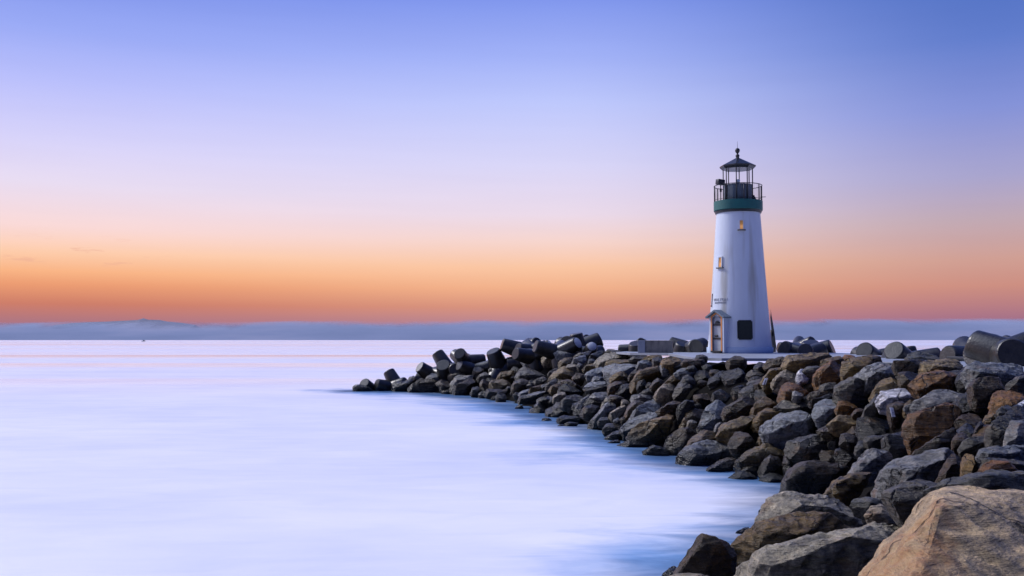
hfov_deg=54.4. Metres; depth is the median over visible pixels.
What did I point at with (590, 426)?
gap stone
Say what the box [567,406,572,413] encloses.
gap stone
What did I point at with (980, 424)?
boulder
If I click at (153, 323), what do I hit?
mountains
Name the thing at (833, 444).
gap stone
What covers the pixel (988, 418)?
boulder
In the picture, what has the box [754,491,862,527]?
boulder
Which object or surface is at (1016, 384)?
boulder
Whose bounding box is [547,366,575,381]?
boulder
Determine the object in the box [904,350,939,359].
boulder
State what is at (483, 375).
boulder
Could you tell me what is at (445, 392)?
gap stone
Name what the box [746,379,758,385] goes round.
gap stone
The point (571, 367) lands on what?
boulder
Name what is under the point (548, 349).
tetrapod
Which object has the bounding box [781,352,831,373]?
boulder
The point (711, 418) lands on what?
boulder
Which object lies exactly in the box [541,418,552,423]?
boulder
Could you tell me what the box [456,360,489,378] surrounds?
tetrapod
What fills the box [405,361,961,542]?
breakwater mound
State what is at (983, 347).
tetrapod
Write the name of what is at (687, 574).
boulder
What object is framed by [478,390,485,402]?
gap stone
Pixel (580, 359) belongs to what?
boulder
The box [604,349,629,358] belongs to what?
boulder
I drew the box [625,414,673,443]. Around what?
boulder
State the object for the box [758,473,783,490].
boulder
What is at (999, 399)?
boulder
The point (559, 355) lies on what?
boulder
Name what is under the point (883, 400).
boulder
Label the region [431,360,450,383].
tetrapod
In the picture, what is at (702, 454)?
boulder
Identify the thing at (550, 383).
boulder
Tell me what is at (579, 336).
tetrapod
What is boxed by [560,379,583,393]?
boulder
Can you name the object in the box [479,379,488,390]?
boulder
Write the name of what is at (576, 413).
gap stone
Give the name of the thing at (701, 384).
gap stone
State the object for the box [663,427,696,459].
boulder
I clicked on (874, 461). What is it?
boulder
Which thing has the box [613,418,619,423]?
boulder
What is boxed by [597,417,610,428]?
boulder
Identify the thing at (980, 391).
boulder
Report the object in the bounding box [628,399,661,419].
boulder
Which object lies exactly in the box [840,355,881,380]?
boulder
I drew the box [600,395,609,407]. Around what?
boulder
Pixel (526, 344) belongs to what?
tetrapod
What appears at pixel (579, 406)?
boulder
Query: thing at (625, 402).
boulder
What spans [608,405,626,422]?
boulder
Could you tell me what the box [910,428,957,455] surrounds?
boulder
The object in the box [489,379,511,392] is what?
boulder
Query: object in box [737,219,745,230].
window
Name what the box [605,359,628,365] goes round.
boulder
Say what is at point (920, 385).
boulder
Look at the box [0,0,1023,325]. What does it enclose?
sky
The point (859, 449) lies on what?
boulder
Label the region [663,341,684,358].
tetrapod
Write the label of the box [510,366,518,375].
gap stone
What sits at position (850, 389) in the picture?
boulder
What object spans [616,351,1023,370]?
concrete path
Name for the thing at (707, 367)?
gap stone
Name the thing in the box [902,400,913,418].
boulder
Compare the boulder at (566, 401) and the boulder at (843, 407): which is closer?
the boulder at (843, 407)
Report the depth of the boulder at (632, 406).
49.21 m
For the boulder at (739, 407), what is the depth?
40.27 m
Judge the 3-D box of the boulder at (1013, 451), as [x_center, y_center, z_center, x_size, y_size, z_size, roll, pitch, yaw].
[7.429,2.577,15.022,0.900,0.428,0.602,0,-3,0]
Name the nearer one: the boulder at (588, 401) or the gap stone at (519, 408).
the boulder at (588, 401)
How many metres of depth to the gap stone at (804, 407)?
38.01 m
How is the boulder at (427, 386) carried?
on the breakwater mound
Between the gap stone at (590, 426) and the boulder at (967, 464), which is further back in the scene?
the gap stone at (590, 426)
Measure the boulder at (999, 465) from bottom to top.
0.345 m
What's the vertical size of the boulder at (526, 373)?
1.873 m
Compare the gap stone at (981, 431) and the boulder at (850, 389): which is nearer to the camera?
the gap stone at (981, 431)
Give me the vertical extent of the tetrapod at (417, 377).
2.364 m
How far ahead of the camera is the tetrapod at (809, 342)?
65.87 m
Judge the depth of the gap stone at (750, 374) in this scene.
44.49 m
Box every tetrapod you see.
[360,379,379,391]
[374,377,406,391]
[384,368,399,388]
[414,373,421,381]
[416,362,432,378]
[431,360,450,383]
[432,350,454,364]
[449,363,458,373]
[450,348,485,362]
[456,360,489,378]
[487,347,507,378]
[500,337,540,355]
[506,338,531,370]
[512,340,550,371]
[515,340,544,348]
[533,337,581,368]
[554,333,602,345]
[570,332,585,345]
[575,342,604,362]
[618,338,644,351]
[628,340,647,358]
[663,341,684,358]
[670,337,707,351]
[777,336,814,351]
[778,340,835,352]
[791,343,827,352]
[801,340,817,344]
[850,342,884,355]
[881,342,940,358]
[907,346,916,350]
[939,336,968,360]
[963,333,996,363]
[964,330,1023,365]
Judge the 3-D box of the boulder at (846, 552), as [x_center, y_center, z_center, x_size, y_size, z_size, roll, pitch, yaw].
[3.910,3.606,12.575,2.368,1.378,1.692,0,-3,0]
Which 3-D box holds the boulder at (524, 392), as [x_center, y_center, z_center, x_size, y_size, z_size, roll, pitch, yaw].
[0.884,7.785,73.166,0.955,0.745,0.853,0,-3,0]
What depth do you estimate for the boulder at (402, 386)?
92.35 m
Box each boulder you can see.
[352,384,373,391]
[391,379,414,391]
[407,378,437,394]
[425,373,438,380]
[435,380,449,393]
[447,372,464,381]
[449,375,473,386]
[452,378,474,394]
[470,386,480,397]
[472,367,483,381]
[476,372,491,382]
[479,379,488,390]
[484,389,507,399]
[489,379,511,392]
[496,370,514,382]
[510,378,528,394]
[514,366,546,380]
[517,395,539,404]
[518,389,528,396]
[526,391,545,396]
[528,384,541,393]
[532,376,546,385]
[538,397,549,404]
[541,357,551,367]
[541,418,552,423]
[545,378,557,391]
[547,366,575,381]
[547,368,558,376]
[548,383,561,395]
[552,392,566,403]
[553,350,575,361]
[556,415,582,423]
[557,357,572,367]
[557,383,581,395]
[558,394,582,411]
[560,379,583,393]
[563,422,578,427]
[566,364,576,370]
[571,355,585,364]
[571,373,584,386]
[573,351,591,358]
[575,394,590,410]
[576,363,583,372]
[579,404,600,420]
[582,363,594,373]
[583,381,606,388]
[583,384,608,394]
[583,398,601,406]
[584,367,602,382]
[589,350,603,359]
[589,392,606,401]
[590,402,615,427]
[591,376,603,381]
[593,352,628,367]
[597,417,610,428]
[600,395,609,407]
[602,363,635,383]
[602,423,622,436]
[603,430,622,441]
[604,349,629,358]
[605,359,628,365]
[607,381,622,396]
[608,395,623,407]
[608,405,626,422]
[609,371,627,383]
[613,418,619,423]
[617,439,655,451]
[619,412,657,441]
[620,417,626,425]
[621,399,628,410]
[624,400,644,421]
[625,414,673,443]
[627,369,637,382]
[628,356,644,364]
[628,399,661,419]
[629,366,661,393]
[630,394,653,401]
[635,360,651,369]
[636,379,646,393]
[639,388,653,395]
[642,355,662,361]
[642,445,674,464]
[649,378,664,393]
[652,357,661,366]
[653,383,675,405]
[655,401,681,420]
[659,365,668,376]
[660,357,680,374]
[662,566,676,575]
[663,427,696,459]
[664,375,679,385]
[670,573,707,575]
[672,383,690,400]
[673,368,695,380]
[673,533,736,575]
[675,439,729,469]
[676,381,692,389]
[676,400,694,424]
[679,417,688,428]
[680,359,704,369]
[680,375,695,390]
[684,429,715,446]
[686,365,696,372]
[686,420,696,429]
[696,425,701,433]
[699,400,725,430]
[706,457,736,472]
[713,422,721,433]
[715,415,755,445]
[720,396,754,421]
[727,431,755,458]
[728,471,756,481]
[730,511,851,566]
[733,443,783,476]
[734,521,899,575]
[736,527,748,533]
[741,466,757,476]
[749,408,779,432]
[750,396,776,414]
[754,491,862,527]
[757,454,782,478]
[758,410,815,448]
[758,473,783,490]
[759,368,782,394]
[770,369,795,394]
[772,400,799,412]
[777,382,808,402]
[779,460,849,494]
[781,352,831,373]
[782,456,791,476]
[784,434,829,466]
[791,391,803,403]
[795,369,809,385]
[802,366,819,378]
[807,390,832,401]
[807,394,832,408]
[811,399,835,428]
[812,360,840,390]
[816,426,837,441]
[818,382,836,390]
[819,356,843,366]
[822,472,871,508]
[826,415,855,437]
[832,377,870,405]
[834,400,857,415]
[839,433,857,452]
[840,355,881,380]
[842,355,854,360]
[847,448,892,488]
[850,408,863,419]
[850,497,882,519]
[853,362,894,393]
[854,441,865,459]
[858,485,1023,575]
[860,393,878,417]
[863,433,894,449]
[864,504,896,525]
[868,377,898,401]
[871,447,954,501]
[874,388,915,415]
[881,479,937,527]
[886,401,904,432]
[891,359,924,378]
[897,371,917,389]
[901,402,961,454]
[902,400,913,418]
[903,389,961,413]
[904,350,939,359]
[907,370,955,399]
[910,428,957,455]
[918,358,962,373]
[922,469,1023,497]
[934,454,961,482]
[951,431,967,454]
[957,436,984,457]
[960,360,1023,389]
[960,453,977,476]
[966,376,1005,412]
[972,421,983,435]
[975,444,1023,468]
[977,460,1017,471]
[980,457,1023,470]
[982,413,994,424]
[983,413,1023,447]
[988,390,1023,413]
[994,405,1011,418]
[1003,419,1023,445]
[1005,375,1023,394]
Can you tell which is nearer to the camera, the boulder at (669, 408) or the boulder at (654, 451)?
the boulder at (654, 451)
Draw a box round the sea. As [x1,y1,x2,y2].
[0,340,954,575]
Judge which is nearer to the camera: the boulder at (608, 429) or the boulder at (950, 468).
the boulder at (950, 468)
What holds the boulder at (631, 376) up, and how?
on the breakwater mound
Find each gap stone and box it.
[441,388,449,396]
[449,385,454,395]
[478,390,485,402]
[495,393,506,405]
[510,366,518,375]
[513,392,518,399]
[515,405,522,411]
[528,408,541,417]
[533,402,546,416]
[540,384,548,394]
[545,406,552,418]
[546,396,553,408]
[550,402,566,418]
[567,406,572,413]
[571,401,579,416]
[587,421,597,429]
[614,384,630,398]
[673,358,683,372]
[684,408,703,425]
[693,393,710,408]
[694,370,709,381]
[695,354,707,362]
[695,403,701,408]
[697,379,707,388]
[701,364,711,371]
[707,376,721,390]
[709,369,719,376]
[710,389,730,402]
[713,371,724,379]
[721,368,744,388]
[725,356,746,370]
[730,385,744,400]
[738,384,754,399]
[745,370,763,381]
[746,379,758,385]
[750,376,761,380]
[750,430,758,440]
[753,362,765,375]
[753,377,762,389]
[754,389,777,402]
[762,358,774,372]
[772,356,784,367]
[798,400,812,413]
[802,394,808,403]
[803,382,813,392]
[819,450,834,462]
[827,438,839,450]
[834,448,856,466]
[847,426,855,435]
[855,415,888,440]
[878,414,886,419]
[880,431,907,458]
[948,370,959,391]
[952,392,987,420]
[954,413,981,429]
[955,366,966,392]
[956,423,973,437]
[972,424,989,436]
[1007,404,1023,416]
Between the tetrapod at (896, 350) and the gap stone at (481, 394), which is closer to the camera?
the tetrapod at (896, 350)
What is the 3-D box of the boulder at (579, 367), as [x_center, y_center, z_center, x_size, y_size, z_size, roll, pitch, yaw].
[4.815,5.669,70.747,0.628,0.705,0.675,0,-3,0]
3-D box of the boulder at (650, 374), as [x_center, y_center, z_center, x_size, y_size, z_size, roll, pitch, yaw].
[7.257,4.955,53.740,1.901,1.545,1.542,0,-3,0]
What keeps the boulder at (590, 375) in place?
on the breakwater mound
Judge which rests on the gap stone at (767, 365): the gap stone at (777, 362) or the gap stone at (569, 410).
the gap stone at (777, 362)
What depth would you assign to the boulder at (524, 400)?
69.78 m
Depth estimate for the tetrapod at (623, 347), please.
71.44 m
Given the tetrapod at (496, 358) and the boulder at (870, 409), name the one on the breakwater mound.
the tetrapod at (496, 358)
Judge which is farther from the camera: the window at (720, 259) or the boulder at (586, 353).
the boulder at (586, 353)
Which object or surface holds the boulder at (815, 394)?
on the breakwater mound
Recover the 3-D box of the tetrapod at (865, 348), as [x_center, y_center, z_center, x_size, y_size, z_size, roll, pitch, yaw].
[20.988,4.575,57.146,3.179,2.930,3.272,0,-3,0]
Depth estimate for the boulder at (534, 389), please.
71.71 m
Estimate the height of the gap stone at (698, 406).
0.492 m
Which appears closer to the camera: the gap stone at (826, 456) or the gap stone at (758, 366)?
the gap stone at (826, 456)
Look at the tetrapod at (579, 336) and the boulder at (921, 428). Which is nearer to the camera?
the boulder at (921, 428)
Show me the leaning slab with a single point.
(773, 340)
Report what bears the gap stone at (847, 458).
on the breakwater mound
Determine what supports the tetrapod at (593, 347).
on the breakwater mound
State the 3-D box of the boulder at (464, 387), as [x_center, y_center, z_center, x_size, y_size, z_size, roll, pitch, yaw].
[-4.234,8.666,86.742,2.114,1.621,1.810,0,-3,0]
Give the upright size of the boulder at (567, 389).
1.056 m
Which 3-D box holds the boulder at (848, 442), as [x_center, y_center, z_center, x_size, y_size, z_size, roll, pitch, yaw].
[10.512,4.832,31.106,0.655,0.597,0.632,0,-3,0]
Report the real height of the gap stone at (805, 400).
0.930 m
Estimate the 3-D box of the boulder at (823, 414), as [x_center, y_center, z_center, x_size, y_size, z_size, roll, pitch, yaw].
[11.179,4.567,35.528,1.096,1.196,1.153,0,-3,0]
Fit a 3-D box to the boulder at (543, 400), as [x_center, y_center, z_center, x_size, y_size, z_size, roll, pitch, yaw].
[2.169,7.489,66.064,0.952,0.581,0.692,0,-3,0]
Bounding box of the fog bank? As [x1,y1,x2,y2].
[0,319,1023,339]
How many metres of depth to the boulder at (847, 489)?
21.90 m
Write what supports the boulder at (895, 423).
on the breakwater mound
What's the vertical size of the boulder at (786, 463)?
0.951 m
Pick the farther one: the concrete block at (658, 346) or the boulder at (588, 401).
the concrete block at (658, 346)
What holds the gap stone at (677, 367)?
on the breakwater mound
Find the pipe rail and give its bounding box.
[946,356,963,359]
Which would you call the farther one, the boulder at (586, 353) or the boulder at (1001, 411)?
the boulder at (586, 353)
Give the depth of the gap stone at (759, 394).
41.61 m
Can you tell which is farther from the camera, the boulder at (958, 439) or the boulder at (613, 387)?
the boulder at (613, 387)
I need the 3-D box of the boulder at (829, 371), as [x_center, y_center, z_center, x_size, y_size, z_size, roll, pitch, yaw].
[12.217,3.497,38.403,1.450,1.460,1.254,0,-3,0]
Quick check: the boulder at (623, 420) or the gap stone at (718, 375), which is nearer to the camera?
the gap stone at (718, 375)
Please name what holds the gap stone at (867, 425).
on the breakwater mound
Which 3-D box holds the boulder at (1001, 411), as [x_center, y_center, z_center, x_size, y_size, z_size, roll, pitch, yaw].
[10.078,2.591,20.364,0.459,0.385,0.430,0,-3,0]
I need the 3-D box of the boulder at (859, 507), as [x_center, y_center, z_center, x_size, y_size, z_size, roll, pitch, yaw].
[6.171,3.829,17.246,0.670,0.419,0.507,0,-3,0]
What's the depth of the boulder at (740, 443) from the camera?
37.15 m
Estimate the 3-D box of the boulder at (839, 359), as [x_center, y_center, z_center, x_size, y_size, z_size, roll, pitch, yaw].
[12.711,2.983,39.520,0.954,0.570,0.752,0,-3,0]
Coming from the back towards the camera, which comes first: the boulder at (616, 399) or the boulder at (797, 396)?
the boulder at (616, 399)
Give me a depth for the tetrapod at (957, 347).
44.00 m
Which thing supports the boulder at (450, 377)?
on the breakwater mound
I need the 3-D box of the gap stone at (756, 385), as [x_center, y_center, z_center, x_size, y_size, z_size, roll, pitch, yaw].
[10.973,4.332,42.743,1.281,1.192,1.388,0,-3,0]
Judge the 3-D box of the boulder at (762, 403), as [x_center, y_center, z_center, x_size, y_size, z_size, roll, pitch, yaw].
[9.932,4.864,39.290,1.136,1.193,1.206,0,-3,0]
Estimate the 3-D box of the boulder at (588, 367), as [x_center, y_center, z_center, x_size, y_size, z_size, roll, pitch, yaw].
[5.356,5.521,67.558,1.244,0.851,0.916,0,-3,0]
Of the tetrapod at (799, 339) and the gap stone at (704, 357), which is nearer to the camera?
the gap stone at (704, 357)
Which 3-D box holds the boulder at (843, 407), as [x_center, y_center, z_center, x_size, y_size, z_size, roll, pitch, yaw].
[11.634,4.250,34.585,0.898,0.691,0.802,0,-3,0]
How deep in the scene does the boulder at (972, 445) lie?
17.51 m
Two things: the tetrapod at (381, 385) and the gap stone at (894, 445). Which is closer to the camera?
the gap stone at (894, 445)
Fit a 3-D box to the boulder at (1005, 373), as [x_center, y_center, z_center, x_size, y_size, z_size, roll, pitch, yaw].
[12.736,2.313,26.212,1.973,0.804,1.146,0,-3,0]
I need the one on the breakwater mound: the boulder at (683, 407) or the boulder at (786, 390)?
the boulder at (786, 390)
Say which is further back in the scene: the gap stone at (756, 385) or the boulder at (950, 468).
the gap stone at (756, 385)
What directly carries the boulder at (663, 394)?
on the breakwater mound
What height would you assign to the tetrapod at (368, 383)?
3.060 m
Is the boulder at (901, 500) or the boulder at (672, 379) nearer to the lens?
the boulder at (901, 500)
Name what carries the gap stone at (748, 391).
on the breakwater mound
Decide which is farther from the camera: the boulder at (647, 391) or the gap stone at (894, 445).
the boulder at (647, 391)
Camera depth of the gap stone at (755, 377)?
43.99 m
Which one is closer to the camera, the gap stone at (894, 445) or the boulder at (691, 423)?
the gap stone at (894, 445)
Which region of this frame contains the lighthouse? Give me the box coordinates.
[705,143,773,352]
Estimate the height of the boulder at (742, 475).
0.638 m
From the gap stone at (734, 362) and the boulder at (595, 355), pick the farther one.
the boulder at (595, 355)
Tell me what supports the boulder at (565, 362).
on the breakwater mound
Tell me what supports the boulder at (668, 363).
on the breakwater mound
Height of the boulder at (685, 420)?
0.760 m
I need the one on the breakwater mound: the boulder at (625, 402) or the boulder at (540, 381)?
the boulder at (540, 381)
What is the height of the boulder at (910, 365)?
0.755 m
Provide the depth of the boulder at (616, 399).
53.42 m
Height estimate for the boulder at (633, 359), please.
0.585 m
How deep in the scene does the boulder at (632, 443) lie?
44.54 m
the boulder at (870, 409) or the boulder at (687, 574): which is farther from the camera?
the boulder at (870, 409)
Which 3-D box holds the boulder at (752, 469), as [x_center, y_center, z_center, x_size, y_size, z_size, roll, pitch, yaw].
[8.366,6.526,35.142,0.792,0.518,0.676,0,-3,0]
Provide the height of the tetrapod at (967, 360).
2.645 m
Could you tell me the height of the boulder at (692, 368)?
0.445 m
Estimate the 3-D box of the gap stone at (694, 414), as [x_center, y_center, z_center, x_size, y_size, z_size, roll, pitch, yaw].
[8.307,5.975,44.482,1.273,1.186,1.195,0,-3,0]
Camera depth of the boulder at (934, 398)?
27.33 m
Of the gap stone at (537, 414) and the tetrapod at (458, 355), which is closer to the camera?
the gap stone at (537, 414)
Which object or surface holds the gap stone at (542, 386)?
on the breakwater mound
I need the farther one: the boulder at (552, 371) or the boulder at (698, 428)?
the boulder at (552, 371)
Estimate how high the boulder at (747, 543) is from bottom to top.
1.497 m
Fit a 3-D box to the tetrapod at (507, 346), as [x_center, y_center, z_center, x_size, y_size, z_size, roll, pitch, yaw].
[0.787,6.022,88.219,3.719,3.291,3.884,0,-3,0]
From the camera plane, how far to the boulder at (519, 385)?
76.56 m
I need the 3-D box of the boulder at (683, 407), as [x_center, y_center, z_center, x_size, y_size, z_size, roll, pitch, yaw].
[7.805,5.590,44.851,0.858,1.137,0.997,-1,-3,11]
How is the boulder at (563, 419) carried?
on the breakwater mound
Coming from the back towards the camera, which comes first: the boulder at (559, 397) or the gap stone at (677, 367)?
the boulder at (559, 397)
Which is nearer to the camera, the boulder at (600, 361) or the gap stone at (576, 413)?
the gap stone at (576, 413)
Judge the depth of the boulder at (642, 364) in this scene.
55.74 m
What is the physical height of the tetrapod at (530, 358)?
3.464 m
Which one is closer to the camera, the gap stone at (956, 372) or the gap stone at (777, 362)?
the gap stone at (956, 372)
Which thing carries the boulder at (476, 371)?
on the breakwater mound
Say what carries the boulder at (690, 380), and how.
on the boulder at (680, 383)
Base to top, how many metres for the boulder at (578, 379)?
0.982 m
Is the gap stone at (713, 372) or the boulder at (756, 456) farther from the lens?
the gap stone at (713, 372)
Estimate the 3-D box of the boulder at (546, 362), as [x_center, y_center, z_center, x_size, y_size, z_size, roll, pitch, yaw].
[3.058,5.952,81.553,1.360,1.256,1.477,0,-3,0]
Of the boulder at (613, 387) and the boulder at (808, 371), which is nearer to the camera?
the boulder at (808, 371)
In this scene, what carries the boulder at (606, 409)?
on the breakwater mound
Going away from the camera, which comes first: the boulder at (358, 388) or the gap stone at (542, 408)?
the gap stone at (542, 408)
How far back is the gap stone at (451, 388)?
87.70 m
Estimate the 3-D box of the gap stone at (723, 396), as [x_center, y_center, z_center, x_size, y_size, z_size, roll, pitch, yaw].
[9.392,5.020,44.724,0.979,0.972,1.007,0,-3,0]
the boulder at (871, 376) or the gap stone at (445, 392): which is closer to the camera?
the boulder at (871, 376)
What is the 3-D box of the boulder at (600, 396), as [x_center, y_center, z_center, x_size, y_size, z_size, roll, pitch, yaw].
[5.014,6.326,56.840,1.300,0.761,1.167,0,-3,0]
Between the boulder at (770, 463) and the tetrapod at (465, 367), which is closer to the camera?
the boulder at (770, 463)
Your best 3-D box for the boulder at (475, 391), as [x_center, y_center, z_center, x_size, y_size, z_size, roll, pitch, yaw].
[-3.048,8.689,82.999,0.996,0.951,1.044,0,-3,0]
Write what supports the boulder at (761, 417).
on the breakwater mound
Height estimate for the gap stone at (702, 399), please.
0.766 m
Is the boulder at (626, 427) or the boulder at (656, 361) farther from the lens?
the boulder at (656, 361)
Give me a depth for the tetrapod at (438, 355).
95.14 m
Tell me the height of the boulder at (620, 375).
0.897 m
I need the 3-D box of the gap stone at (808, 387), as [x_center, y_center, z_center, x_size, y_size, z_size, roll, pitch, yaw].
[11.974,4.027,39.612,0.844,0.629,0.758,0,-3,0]
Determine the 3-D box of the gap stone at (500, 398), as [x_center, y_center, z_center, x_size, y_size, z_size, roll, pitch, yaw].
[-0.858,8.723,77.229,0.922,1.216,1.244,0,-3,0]
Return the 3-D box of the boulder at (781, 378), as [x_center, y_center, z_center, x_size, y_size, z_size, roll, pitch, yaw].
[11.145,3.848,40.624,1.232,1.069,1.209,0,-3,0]
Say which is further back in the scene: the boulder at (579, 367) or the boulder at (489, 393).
the boulder at (489, 393)
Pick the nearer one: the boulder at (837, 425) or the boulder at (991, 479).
the boulder at (991, 479)
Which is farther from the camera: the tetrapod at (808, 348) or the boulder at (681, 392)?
the tetrapod at (808, 348)
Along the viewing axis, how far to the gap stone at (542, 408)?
65.43 m
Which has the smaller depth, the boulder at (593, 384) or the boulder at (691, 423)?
the boulder at (691, 423)
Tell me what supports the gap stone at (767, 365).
on the breakwater mound
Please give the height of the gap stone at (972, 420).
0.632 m
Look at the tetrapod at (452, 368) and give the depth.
90.15 m
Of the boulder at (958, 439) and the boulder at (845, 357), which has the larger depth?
the boulder at (845, 357)
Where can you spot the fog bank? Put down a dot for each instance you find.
(827, 330)
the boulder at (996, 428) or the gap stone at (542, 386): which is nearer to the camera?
the boulder at (996, 428)
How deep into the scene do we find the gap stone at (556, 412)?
61.72 m
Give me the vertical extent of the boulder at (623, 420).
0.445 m
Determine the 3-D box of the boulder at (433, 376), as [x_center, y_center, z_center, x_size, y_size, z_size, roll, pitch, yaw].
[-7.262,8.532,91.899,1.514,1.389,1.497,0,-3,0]
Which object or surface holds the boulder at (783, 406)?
on the boulder at (761, 417)
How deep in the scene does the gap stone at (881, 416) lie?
32.47 m
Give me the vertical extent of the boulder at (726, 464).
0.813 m
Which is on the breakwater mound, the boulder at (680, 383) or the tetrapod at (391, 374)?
the tetrapod at (391, 374)
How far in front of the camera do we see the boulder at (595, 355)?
71.12 m
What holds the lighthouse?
on the concrete path
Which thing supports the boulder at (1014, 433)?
on the breakwater mound
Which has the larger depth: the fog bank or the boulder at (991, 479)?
the fog bank
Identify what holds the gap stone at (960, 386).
on the breakwater mound
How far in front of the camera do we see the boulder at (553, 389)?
67.85 m
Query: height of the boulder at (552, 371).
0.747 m
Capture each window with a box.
[716,256,723,268]
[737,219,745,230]
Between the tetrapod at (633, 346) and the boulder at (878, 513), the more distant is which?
the tetrapod at (633, 346)
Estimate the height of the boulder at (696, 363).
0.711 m
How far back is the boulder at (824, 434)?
33.52 m
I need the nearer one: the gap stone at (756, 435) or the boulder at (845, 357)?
the gap stone at (756, 435)
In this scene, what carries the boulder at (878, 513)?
on the breakwater mound
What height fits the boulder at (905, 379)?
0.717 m
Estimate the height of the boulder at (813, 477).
1.594 m
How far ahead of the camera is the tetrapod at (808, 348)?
62.70 m
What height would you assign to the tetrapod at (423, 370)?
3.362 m
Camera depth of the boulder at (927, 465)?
17.84 m
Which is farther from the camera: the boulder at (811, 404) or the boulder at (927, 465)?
the boulder at (811, 404)
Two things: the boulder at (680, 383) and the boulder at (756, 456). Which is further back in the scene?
the boulder at (680, 383)
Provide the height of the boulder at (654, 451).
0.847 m
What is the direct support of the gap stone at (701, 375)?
on the breakwater mound
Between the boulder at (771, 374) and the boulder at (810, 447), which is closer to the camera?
the boulder at (810, 447)
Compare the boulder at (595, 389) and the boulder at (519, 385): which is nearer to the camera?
the boulder at (595, 389)
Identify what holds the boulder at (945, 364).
on the breakwater mound
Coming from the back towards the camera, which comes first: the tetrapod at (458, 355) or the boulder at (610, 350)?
the tetrapod at (458, 355)
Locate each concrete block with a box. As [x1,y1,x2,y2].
[638,340,644,352]
[645,340,672,352]
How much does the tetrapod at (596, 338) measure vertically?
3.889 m
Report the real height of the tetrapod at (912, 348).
1.634 m
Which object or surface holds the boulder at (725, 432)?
on the breakwater mound
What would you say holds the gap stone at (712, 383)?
on the breakwater mound
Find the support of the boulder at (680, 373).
on the boulder at (672, 379)
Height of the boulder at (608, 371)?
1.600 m
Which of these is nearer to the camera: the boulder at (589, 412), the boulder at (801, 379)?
the boulder at (801, 379)
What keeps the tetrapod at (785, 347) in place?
on the breakwater mound
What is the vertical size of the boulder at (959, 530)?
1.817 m
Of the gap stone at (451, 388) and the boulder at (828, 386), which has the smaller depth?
the boulder at (828, 386)
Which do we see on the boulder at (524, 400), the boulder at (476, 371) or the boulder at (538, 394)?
the boulder at (538, 394)
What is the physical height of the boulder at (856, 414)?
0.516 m
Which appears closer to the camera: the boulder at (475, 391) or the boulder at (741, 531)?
the boulder at (741, 531)
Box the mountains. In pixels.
[68,318,195,326]
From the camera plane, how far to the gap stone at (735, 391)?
43.77 m
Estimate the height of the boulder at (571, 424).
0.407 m
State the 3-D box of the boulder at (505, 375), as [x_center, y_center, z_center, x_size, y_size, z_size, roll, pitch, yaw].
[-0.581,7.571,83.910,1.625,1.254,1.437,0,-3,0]
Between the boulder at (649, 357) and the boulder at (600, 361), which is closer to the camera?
the boulder at (649, 357)
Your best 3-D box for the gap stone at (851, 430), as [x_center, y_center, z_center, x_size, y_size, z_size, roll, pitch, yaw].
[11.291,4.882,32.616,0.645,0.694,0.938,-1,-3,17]
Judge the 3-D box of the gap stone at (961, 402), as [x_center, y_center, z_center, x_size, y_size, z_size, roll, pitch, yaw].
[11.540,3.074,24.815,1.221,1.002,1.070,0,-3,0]
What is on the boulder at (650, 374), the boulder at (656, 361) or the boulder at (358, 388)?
the boulder at (656, 361)
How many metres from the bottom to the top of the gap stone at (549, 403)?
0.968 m
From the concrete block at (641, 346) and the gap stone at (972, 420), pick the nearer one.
the gap stone at (972, 420)
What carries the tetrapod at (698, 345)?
on the breakwater mound
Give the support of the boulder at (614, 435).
in the sea
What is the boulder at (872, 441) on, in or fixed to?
on the breakwater mound
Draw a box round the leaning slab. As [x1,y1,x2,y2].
[770,315,776,351]
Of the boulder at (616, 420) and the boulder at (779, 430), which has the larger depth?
the boulder at (616, 420)
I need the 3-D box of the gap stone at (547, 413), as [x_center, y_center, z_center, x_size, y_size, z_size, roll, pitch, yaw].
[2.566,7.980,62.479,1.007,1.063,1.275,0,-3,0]
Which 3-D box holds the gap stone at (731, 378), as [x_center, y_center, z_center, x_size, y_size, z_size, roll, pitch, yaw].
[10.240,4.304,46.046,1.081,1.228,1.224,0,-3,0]
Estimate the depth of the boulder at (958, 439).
19.23 m
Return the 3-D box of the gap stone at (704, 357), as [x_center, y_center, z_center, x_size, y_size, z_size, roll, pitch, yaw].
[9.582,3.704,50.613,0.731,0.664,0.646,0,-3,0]
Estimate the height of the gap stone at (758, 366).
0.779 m
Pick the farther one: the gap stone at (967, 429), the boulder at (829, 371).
the boulder at (829, 371)
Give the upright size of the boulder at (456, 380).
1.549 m
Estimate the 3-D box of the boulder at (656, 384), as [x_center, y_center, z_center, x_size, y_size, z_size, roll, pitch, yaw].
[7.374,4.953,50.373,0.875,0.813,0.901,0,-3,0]
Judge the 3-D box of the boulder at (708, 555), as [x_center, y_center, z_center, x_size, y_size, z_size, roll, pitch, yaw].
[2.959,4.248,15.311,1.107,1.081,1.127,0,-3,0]
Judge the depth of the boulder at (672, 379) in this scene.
48.88 m
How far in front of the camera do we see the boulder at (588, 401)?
56.28 m
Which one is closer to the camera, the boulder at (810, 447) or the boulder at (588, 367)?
the boulder at (810, 447)
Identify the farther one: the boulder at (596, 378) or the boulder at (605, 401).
the boulder at (596, 378)
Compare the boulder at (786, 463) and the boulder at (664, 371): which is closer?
the boulder at (786, 463)
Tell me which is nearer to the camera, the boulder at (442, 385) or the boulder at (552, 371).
the boulder at (552, 371)

